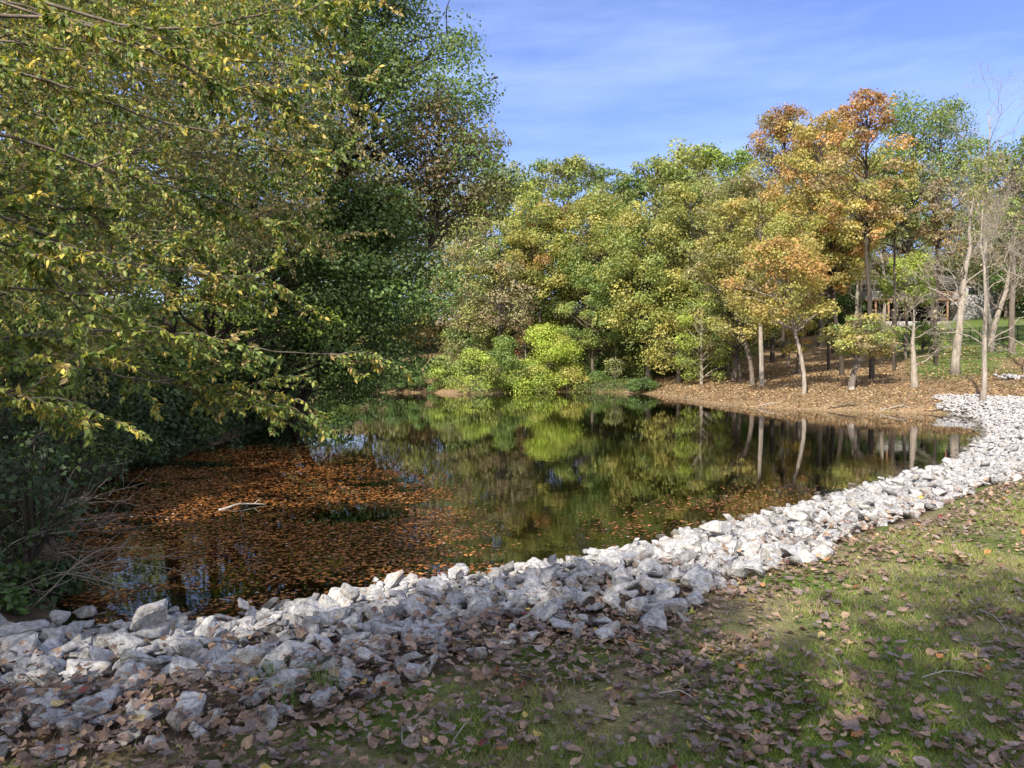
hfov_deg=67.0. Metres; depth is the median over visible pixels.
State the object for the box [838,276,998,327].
house
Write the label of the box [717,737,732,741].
fallen leaf
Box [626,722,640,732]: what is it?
fallen leaf
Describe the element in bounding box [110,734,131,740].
fallen leaf
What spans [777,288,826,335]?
tree
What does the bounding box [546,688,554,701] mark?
fallen leaf
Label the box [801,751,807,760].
fallen leaf
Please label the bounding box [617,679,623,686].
fallen leaf
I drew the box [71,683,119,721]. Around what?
rock
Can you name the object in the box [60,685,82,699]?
rock
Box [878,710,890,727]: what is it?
fallen leaf
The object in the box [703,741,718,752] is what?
fallen leaf
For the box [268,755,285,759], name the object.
fallen leaf
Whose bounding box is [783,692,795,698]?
fallen leaf
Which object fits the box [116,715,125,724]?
fallen leaf
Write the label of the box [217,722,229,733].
fallen leaf
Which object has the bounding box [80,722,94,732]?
fallen leaf
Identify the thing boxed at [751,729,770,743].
fallen leaf
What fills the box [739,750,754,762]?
fallen leaf
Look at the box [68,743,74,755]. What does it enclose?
fallen leaf
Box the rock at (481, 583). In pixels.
[465,581,487,586]
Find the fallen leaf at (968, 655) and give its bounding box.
[963,652,977,658]
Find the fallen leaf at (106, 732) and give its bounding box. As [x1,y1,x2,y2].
[101,723,116,738]
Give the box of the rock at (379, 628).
[370,621,400,637]
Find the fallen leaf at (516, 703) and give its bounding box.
[506,701,522,709]
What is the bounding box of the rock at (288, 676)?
[269,667,309,692]
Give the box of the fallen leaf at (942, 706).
[932,704,951,708]
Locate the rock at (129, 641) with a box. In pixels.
[114,631,147,656]
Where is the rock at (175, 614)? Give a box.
[168,611,180,617]
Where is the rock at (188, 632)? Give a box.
[185,630,193,635]
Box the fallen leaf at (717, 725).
[711,722,723,729]
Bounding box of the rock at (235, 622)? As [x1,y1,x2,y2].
[226,616,254,629]
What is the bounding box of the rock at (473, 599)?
[467,595,491,613]
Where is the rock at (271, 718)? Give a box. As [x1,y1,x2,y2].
[257,704,278,730]
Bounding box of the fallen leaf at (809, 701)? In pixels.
[799,696,815,702]
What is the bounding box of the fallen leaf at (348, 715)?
[343,713,354,718]
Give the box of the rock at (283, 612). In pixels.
[253,610,286,620]
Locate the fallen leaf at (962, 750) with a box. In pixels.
[955,746,969,753]
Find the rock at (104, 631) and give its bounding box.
[98,628,113,633]
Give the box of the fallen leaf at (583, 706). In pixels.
[578,704,594,710]
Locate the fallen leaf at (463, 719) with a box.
[459,717,469,721]
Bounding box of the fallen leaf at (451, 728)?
[438,724,456,733]
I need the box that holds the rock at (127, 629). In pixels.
[122,625,132,632]
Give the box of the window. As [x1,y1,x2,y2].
[967,287,977,293]
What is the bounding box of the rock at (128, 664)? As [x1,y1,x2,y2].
[114,659,136,679]
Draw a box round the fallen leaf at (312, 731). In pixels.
[308,725,316,735]
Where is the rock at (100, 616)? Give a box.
[93,611,113,623]
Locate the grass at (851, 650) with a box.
[5,482,1023,767]
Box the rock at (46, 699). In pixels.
[26,691,60,717]
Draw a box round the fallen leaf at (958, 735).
[953,734,965,742]
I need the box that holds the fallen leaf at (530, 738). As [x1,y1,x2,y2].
[525,731,537,742]
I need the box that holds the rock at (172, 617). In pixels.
[166,614,174,620]
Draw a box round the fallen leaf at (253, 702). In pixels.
[250,699,260,705]
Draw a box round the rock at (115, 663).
[112,647,136,670]
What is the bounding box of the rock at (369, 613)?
[364,605,384,619]
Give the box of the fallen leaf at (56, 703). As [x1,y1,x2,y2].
[50,700,64,706]
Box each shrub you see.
[301,363,329,391]
[320,360,355,392]
[351,361,387,389]
[375,360,423,389]
[381,367,416,391]
[404,358,434,392]
[423,324,487,371]
[424,355,464,389]
[441,347,504,394]
[477,334,543,389]
[486,324,554,368]
[495,320,591,392]
[496,358,555,392]
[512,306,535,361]
[535,324,600,371]
[551,360,588,390]
[570,377,657,393]
[574,370,617,388]
[579,353,629,382]
[585,326,643,369]
[602,346,634,382]
[619,376,662,392]
[622,352,674,377]
[653,328,692,370]
[667,333,743,375]
[743,328,791,348]
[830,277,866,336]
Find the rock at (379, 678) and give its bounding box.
[375,671,400,687]
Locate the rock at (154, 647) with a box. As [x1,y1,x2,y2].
[136,642,159,655]
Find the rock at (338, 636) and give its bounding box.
[336,633,349,638]
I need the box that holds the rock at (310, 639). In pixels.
[304,632,320,645]
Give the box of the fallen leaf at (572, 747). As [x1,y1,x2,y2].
[565,744,581,750]
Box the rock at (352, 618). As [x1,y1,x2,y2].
[334,611,359,627]
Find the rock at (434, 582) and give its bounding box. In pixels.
[422,576,448,596]
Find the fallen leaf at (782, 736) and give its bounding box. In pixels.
[775,730,788,739]
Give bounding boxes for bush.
[0,272,75,420]
[0,277,116,454]
[0,307,138,473]
[0,326,118,484]
[0,366,79,517]
[0,414,48,542]
[0,425,87,516]
[0,437,79,546]
[0,445,99,575]
[0,448,84,559]
[0,550,61,609]
[0,551,104,609]
[2,418,109,504]
[29,254,132,396]
[41,355,166,454]
[44,420,122,502]
[48,388,144,472]
[50,395,138,495]
[54,300,134,397]
[86,390,175,465]
[103,295,189,374]
[105,381,180,459]
[110,341,228,438]
[116,375,193,458]
[132,382,197,455]
[152,377,221,456]
[161,375,242,449]
[187,369,247,433]
[202,369,256,437]
[219,321,299,370]
[237,373,274,429]
[267,373,295,418]
[275,353,315,412]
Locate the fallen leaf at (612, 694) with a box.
[603,689,616,701]
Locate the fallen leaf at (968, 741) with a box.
[962,734,980,747]
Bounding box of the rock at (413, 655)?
[402,650,423,660]
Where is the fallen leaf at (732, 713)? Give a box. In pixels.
[725,709,737,716]
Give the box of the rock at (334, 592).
[328,587,342,599]
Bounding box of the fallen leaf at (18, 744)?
[7,739,24,749]
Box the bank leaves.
[607,343,1023,411]
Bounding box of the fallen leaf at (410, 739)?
[403,733,419,747]
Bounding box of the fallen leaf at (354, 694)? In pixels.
[348,688,364,695]
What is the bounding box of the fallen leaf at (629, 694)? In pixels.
[624,690,636,703]
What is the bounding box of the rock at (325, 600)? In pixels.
[318,594,335,607]
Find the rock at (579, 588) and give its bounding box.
[571,584,581,590]
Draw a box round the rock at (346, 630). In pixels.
[335,625,357,633]
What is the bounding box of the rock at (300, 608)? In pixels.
[292,603,322,615]
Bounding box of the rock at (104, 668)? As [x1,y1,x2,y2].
[66,658,111,682]
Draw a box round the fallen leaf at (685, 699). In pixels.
[680,695,693,703]
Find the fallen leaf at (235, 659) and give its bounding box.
[230,656,242,663]
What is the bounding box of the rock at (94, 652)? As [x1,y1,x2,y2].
[78,645,110,661]
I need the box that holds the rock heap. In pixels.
[993,373,1023,379]
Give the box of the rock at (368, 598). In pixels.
[362,594,385,600]
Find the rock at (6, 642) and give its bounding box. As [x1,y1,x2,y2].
[0,631,35,653]
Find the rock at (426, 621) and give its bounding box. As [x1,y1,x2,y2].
[413,618,429,623]
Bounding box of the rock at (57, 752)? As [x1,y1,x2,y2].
[40,742,74,759]
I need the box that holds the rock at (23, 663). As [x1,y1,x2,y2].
[16,650,65,670]
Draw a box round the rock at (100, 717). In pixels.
[88,714,120,725]
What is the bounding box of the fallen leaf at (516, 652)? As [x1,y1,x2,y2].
[512,648,522,654]
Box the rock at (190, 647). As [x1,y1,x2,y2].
[181,638,203,657]
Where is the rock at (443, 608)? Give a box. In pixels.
[433,605,461,613]
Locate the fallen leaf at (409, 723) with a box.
[396,718,411,727]
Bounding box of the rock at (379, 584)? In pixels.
[376,581,395,591]
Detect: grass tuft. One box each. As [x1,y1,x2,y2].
[250,654,295,681]
[262,683,301,710]
[293,655,323,685]
[295,652,345,704]
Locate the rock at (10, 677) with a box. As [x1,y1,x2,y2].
[6,667,28,688]
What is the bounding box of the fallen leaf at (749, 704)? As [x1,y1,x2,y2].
[743,701,758,709]
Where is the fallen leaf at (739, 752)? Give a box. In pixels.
[735,749,743,758]
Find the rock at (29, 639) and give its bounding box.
[0,632,38,670]
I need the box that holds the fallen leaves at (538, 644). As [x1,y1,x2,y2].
[0,462,1023,767]
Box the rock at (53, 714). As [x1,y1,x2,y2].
[29,706,73,728]
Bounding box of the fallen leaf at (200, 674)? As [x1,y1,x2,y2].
[192,669,204,679]
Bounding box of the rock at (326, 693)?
[310,686,335,712]
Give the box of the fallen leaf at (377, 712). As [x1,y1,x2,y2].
[370,706,383,715]
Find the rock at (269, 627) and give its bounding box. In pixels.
[251,617,283,634]
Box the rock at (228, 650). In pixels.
[226,644,238,654]
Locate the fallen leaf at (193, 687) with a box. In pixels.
[189,684,198,691]
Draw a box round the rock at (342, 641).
[338,637,359,655]
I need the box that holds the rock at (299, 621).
[297,613,304,627]
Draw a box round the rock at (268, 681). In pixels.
[254,676,273,688]
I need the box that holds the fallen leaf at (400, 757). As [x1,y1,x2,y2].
[397,753,407,762]
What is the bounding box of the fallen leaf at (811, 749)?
[803,746,817,751]
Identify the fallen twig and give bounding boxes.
[228,677,298,686]
[391,720,405,745]
[452,715,471,740]
[658,683,697,701]
[921,667,977,677]
[977,609,1010,636]
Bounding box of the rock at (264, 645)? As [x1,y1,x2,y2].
[255,641,280,650]
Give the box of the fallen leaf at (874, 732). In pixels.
[867,723,882,736]
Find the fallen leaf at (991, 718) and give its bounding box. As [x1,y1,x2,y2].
[982,712,1000,722]
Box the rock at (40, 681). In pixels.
[13,669,64,687]
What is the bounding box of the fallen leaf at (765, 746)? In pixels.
[763,743,768,752]
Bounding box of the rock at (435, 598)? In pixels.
[429,594,441,605]
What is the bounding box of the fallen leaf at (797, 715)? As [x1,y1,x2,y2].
[789,713,804,718]
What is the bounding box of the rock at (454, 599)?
[443,593,465,605]
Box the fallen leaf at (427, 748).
[424,746,435,750]
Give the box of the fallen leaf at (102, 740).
[95,735,107,742]
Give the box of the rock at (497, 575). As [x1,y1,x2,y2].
[488,571,504,583]
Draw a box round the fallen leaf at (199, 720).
[194,717,202,723]
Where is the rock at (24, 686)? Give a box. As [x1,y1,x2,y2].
[11,685,30,695]
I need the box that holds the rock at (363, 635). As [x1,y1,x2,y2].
[341,632,372,639]
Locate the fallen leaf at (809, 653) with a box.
[803,648,815,656]
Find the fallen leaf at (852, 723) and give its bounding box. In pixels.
[841,718,861,730]
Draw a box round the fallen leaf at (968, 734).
[961,729,976,739]
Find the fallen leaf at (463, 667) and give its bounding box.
[455,665,467,671]
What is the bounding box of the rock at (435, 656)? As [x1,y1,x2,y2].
[419,653,438,677]
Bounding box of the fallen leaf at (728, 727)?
[723,726,741,729]
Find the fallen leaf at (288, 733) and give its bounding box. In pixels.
[284,728,293,737]
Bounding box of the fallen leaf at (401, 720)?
[397,716,408,727]
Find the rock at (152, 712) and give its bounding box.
[125,702,162,730]
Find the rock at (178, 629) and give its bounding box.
[170,622,186,635]
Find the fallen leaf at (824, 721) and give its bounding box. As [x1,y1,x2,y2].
[817,714,832,726]
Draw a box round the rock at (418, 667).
[402,663,421,679]
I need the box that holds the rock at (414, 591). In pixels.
[406,589,423,597]
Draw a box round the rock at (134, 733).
[116,728,141,745]
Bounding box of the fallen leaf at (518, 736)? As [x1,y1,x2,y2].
[513,733,524,739]
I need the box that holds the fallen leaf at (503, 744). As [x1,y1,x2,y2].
[495,739,509,746]
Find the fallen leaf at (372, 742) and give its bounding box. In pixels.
[368,736,377,747]
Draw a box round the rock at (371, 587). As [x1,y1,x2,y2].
[367,584,376,592]
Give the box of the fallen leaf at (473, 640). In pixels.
[471,635,483,645]
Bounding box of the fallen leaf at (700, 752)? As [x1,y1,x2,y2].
[697,750,708,756]
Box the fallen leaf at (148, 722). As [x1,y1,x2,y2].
[143,718,152,726]
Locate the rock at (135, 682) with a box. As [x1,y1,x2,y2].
[124,673,144,694]
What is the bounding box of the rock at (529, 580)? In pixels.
[522,576,541,584]
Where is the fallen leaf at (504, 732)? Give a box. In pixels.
[491,726,506,735]
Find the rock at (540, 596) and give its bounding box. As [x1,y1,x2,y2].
[527,591,550,602]
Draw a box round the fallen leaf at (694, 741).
[689,734,703,747]
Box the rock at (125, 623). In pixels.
[120,622,130,627]
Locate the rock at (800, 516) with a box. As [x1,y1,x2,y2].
[785,511,807,521]
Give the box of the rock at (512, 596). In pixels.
[502,589,525,602]
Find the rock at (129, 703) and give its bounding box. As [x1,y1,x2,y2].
[125,689,147,707]
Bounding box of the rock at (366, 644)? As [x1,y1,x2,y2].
[349,639,369,648]
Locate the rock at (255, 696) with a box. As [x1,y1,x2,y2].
[241,687,270,707]
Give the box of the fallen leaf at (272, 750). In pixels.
[267,746,283,754]
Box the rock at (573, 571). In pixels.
[569,568,577,575]
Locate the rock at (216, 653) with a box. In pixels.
[203,642,226,667]
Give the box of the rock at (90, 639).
[76,636,93,645]
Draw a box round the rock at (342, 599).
[334,596,348,605]
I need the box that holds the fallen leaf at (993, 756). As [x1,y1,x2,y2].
[988,750,998,763]
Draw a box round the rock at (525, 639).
[518,631,538,642]
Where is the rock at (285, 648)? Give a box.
[259,640,293,665]
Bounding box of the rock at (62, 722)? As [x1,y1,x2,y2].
[55,712,82,734]
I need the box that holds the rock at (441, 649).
[425,643,447,656]
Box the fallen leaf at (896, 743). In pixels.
[891,741,907,745]
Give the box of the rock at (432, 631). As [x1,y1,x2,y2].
[401,622,449,645]
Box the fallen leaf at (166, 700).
[158,698,173,707]
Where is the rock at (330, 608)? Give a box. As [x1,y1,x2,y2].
[324,605,342,611]
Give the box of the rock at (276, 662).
[261,660,286,676]
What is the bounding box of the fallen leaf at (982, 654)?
[977,652,988,657]
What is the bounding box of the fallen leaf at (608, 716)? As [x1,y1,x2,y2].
[599,714,615,719]
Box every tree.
[0,0,297,395]
[0,0,298,453]
[0,0,415,447]
[0,0,452,322]
[0,2,173,304]
[0,3,205,301]
[0,7,152,341]
[4,181,108,302]
[24,0,366,392]
[59,188,184,316]
[98,151,405,395]
[105,205,248,351]
[108,0,343,381]
[180,234,311,349]
[185,180,480,433]
[187,0,508,345]
[246,202,357,357]
[287,77,538,424]
[321,245,442,356]
[381,194,464,351]
[405,265,481,346]
[424,208,505,374]
[425,179,500,356]
[431,216,550,368]
[438,156,552,357]
[455,248,540,375]
[480,156,576,352]
[483,274,569,339]
[488,194,586,367]
[521,153,613,361]
[528,188,652,369]
[529,292,591,343]
[553,258,633,371]
[566,161,645,354]
[584,200,716,380]
[600,157,692,356]
[600,172,657,357]
[622,277,741,382]
[628,137,719,358]
[631,174,735,380]
[671,298,734,384]
[679,193,778,384]
[680,150,734,266]
[685,170,787,380]
[688,178,756,365]
[693,142,773,360]
[694,235,770,383]
[696,185,815,385]
[714,228,842,393]
[714,303,728,375]
[731,198,814,340]
[740,102,823,362]
[752,108,873,373]
[765,152,819,352]
[765,202,810,357]
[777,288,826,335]
[780,310,817,375]
[783,199,816,366]
[785,138,874,346]
[790,289,880,334]
[797,217,881,374]
[802,216,879,334]
[804,184,850,369]
[807,122,869,352]
[808,86,925,377]
[815,312,909,389]
[843,188,904,335]
[846,153,899,273]
[846,183,886,332]
[848,87,992,351]
[854,174,906,345]
[859,286,967,387]
[863,155,915,275]
[863,224,925,275]
[870,252,941,359]
[875,166,919,370]
[878,93,1015,348]
[881,163,948,275]
[892,216,970,275]
[895,142,1023,374]
[897,150,1023,400]
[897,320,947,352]
[907,175,963,365]
[913,146,980,275]
[919,195,1023,372]
[924,55,1023,344]
[932,201,977,275]
[933,168,1023,351]
[943,154,1007,272]
[947,220,1023,314]
[956,193,1023,318]
[957,183,1023,311]
[958,132,1023,352]
[965,174,1023,301]
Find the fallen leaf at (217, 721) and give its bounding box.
[211,714,225,726]
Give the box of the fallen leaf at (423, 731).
[419,724,429,736]
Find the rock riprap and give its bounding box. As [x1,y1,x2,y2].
[0,393,1023,758]
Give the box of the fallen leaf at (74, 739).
[72,734,82,744]
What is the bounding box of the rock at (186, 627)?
[169,625,190,633]
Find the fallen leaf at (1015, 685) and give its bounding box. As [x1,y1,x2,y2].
[1006,682,1022,689]
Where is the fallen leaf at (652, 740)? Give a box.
[648,734,665,747]
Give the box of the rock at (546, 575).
[539,563,559,584]
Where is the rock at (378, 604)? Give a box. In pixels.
[366,597,398,612]
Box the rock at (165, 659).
[155,655,173,664]
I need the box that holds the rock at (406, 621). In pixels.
[395,617,412,626]
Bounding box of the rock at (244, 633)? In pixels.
[233,627,263,641]
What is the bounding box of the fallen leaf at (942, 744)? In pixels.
[932,742,948,747]
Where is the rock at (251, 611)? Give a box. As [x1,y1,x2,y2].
[244,606,257,616]
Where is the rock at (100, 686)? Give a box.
[93,681,106,690]
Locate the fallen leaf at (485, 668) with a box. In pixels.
[482,664,492,673]
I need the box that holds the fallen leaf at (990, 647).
[981,646,993,652]
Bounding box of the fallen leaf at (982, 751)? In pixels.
[974,748,985,754]
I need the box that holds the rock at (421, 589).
[415,580,438,597]
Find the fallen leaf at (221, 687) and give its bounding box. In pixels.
[217,682,232,694]
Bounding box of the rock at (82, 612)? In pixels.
[71,606,96,618]
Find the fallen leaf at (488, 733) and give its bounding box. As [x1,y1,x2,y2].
[483,729,493,738]
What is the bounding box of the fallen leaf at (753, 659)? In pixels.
[749,654,761,662]
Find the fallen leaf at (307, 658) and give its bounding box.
[301,654,314,661]
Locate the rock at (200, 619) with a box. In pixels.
[197,617,204,624]
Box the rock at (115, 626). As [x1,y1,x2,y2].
[108,621,130,631]
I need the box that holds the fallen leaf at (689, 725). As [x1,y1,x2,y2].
[686,721,699,729]
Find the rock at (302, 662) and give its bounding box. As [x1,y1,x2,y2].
[289,649,317,669]
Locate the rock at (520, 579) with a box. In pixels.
[515,568,537,584]
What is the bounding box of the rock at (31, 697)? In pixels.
[3,688,62,710]
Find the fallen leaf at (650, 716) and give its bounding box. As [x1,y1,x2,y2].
[647,714,656,718]
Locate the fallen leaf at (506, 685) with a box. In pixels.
[496,681,508,687]
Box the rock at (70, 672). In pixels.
[58,669,79,685]
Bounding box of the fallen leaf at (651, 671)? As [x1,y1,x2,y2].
[650,667,663,675]
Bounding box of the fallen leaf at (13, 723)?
[6,721,21,726]
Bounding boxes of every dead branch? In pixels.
[0,485,84,551]
[0,494,175,557]
[0,542,123,596]
[0,573,42,594]
[1,508,129,551]
[2,536,94,557]
[3,510,132,559]
[3,530,208,599]
[6,525,83,559]
[8,547,95,588]
[14,544,66,609]
[15,509,94,551]
[19,566,64,604]
[20,491,78,532]
[29,532,158,609]
[34,550,131,588]
[38,514,147,537]
[40,488,113,521]
[40,506,214,559]
[42,541,107,555]
[42,541,225,593]
[50,547,109,574]
[54,457,154,523]
[60,485,148,511]
[73,454,132,477]
[73,506,130,527]
[100,438,145,454]
[218,499,265,510]
[827,399,856,408]
[880,402,908,410]
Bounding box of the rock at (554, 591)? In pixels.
[546,586,563,595]
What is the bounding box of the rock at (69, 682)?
[61,680,73,687]
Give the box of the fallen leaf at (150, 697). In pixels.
[141,692,152,703]
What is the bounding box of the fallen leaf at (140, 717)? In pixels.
[129,714,144,720]
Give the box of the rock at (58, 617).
[49,610,70,624]
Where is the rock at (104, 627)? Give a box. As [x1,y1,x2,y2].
[100,620,122,628]
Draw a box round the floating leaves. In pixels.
[60,443,858,623]
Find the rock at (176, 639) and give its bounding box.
[169,634,203,647]
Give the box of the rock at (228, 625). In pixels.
[220,621,231,632]
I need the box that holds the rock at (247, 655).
[235,645,265,667]
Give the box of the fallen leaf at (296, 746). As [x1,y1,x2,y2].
[290,733,308,750]
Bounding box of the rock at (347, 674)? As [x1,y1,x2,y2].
[334,667,354,690]
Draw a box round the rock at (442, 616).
[428,611,457,621]
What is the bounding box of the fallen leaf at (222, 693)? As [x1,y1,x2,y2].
[216,690,226,695]
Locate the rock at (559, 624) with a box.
[549,617,572,631]
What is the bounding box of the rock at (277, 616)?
[270,614,282,619]
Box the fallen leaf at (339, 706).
[334,704,344,712]
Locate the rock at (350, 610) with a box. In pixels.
[344,605,353,616]
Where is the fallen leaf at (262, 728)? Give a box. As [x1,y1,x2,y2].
[256,724,269,730]
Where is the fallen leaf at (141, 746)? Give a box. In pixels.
[137,742,147,749]
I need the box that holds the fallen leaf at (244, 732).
[237,729,250,734]
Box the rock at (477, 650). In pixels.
[465,647,486,660]
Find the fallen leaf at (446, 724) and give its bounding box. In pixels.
[437,721,451,727]
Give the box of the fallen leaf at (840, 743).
[833,740,850,748]
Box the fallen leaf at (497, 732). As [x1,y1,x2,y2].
[493,729,503,735]
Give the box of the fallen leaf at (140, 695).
[134,687,151,698]
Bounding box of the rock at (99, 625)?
[95,624,106,627]
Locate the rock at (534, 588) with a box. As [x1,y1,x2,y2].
[515,585,547,597]
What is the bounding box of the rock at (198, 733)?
[187,720,209,739]
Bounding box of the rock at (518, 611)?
[501,608,524,615]
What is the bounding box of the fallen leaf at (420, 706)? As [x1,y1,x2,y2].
[414,700,429,712]
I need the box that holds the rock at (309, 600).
[305,597,327,610]
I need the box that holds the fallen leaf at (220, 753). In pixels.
[216,751,230,757]
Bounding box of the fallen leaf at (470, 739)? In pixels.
[464,735,477,744]
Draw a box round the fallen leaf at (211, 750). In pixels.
[204,747,214,756]
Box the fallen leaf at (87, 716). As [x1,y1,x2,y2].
[78,715,93,719]
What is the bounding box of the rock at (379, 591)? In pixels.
[367,588,383,594]
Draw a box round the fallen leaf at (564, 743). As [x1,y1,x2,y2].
[562,738,572,746]
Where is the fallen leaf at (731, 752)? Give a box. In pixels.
[729,750,737,758]
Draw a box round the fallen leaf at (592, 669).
[584,660,597,673]
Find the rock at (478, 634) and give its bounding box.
[461,631,483,640]
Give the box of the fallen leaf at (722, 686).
[720,684,729,689]
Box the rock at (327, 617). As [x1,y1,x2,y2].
[313,611,334,628]
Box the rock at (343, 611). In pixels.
[330,607,347,624]
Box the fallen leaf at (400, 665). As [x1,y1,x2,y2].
[397,663,403,672]
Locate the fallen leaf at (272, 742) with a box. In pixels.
[267,741,280,745]
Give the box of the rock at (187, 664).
[169,655,208,683]
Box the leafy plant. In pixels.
[0,574,48,615]
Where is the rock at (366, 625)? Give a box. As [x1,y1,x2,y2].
[362,622,394,631]
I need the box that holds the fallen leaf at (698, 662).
[694,659,703,665]
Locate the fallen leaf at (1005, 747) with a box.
[998,745,1012,751]
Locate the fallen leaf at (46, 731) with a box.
[40,720,50,733]
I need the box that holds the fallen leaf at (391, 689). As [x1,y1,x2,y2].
[385,685,397,693]
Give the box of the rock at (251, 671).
[239,665,262,681]
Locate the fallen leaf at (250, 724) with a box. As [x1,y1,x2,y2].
[243,718,263,730]
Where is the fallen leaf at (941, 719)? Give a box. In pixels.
[933,716,947,724]
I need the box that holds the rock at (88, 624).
[76,620,94,633]
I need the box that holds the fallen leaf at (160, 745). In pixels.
[150,741,169,750]
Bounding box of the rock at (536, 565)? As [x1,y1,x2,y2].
[521,562,540,569]
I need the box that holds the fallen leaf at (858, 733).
[851,730,862,737]
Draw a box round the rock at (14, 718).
[0,709,22,735]
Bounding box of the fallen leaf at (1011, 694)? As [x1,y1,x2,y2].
[1004,691,1021,696]
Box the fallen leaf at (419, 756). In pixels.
[414,752,428,762]
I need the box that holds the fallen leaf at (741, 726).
[734,724,751,735]
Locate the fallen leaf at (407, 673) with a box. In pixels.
[403,668,416,677]
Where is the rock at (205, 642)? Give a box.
[197,637,235,648]
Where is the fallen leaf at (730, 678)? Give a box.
[721,676,735,682]
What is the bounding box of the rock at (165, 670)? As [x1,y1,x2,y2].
[157,663,169,678]
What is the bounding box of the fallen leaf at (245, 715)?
[235,713,252,722]
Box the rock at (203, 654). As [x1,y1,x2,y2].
[200,650,208,657]
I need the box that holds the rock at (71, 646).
[44,641,79,658]
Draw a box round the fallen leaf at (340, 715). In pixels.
[333,712,346,720]
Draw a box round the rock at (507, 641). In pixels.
[486,638,515,649]
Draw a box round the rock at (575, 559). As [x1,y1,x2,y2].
[573,557,587,563]
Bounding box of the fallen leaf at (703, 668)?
[693,659,708,671]
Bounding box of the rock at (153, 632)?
[136,619,171,640]
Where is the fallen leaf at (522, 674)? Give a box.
[520,673,533,681]
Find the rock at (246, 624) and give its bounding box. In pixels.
[241,621,266,635]
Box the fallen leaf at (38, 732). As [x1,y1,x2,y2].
[35,728,42,736]
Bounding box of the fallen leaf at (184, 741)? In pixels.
[174,738,190,744]
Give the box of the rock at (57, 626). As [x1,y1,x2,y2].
[41,625,64,636]
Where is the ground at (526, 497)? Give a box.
[0,311,1023,767]
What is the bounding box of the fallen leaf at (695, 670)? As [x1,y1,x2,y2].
[689,667,701,673]
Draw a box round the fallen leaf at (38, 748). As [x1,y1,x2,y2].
[30,746,43,755]
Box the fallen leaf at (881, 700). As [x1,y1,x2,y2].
[874,698,888,704]
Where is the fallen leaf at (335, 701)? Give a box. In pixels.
[328,696,339,706]
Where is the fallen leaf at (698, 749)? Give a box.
[695,744,706,751]
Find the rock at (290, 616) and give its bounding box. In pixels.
[281,612,293,628]
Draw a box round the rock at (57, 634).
[42,627,66,644]
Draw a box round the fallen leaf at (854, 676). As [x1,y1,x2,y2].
[849,669,861,681]
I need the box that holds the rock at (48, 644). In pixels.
[37,638,61,653]
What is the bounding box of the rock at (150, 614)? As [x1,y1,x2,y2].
[129,598,168,631]
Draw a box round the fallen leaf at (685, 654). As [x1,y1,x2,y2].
[680,650,690,661]
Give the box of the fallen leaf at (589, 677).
[579,674,592,680]
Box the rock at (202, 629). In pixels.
[194,615,215,636]
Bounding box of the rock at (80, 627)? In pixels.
[76,623,83,632]
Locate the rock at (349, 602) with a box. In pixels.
[340,598,352,606]
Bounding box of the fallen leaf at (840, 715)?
[834,709,843,719]
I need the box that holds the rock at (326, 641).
[313,635,332,649]
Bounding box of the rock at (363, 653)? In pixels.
[356,646,388,666]
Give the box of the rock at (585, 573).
[563,570,591,588]
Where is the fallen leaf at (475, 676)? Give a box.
[471,670,485,679]
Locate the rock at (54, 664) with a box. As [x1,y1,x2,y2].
[27,653,66,673]
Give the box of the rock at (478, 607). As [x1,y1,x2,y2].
[461,599,489,622]
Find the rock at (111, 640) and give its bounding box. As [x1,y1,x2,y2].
[104,633,129,656]
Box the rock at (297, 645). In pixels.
[284,640,322,658]
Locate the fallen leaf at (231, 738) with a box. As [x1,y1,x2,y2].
[223,735,236,741]
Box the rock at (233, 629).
[228,624,241,633]
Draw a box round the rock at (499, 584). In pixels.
[492,576,508,595]
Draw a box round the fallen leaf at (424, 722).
[418,719,429,725]
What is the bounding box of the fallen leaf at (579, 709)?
[575,708,581,713]
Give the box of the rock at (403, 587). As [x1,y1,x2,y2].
[382,583,408,597]
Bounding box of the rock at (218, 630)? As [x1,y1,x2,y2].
[214,628,223,633]
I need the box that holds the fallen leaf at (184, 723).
[180,718,188,729]
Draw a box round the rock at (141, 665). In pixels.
[120,662,152,682]
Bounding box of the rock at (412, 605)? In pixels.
[400,593,430,619]
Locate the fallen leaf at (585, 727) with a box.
[577,723,591,729]
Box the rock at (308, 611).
[304,607,324,615]
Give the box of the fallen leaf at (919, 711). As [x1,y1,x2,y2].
[910,707,925,715]
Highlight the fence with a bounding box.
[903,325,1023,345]
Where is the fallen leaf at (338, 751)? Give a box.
[333,745,346,756]
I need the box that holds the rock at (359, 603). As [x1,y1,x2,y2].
[353,601,371,611]
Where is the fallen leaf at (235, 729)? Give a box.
[230,725,242,733]
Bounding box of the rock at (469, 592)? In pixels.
[462,586,498,600]
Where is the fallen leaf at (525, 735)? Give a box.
[523,734,538,743]
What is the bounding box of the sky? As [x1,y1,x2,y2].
[0,0,1023,321]
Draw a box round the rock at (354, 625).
[350,623,357,631]
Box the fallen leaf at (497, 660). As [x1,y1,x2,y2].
[487,657,500,663]
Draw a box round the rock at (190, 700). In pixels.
[166,691,206,731]
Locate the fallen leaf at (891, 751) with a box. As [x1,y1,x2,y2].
[887,749,900,755]
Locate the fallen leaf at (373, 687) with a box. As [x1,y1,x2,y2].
[370,681,377,690]
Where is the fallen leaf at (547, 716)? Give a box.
[543,713,550,719]
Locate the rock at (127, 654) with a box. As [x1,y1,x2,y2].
[120,648,164,670]
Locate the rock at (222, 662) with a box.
[204,650,235,680]
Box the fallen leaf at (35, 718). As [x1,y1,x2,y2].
[27,715,42,722]
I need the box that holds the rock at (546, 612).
[518,601,557,623]
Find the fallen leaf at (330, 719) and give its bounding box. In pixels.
[326,715,334,723]
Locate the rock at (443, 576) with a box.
[437,574,449,581]
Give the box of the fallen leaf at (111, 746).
[102,743,119,749]
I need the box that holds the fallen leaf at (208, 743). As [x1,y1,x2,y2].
[201,741,215,746]

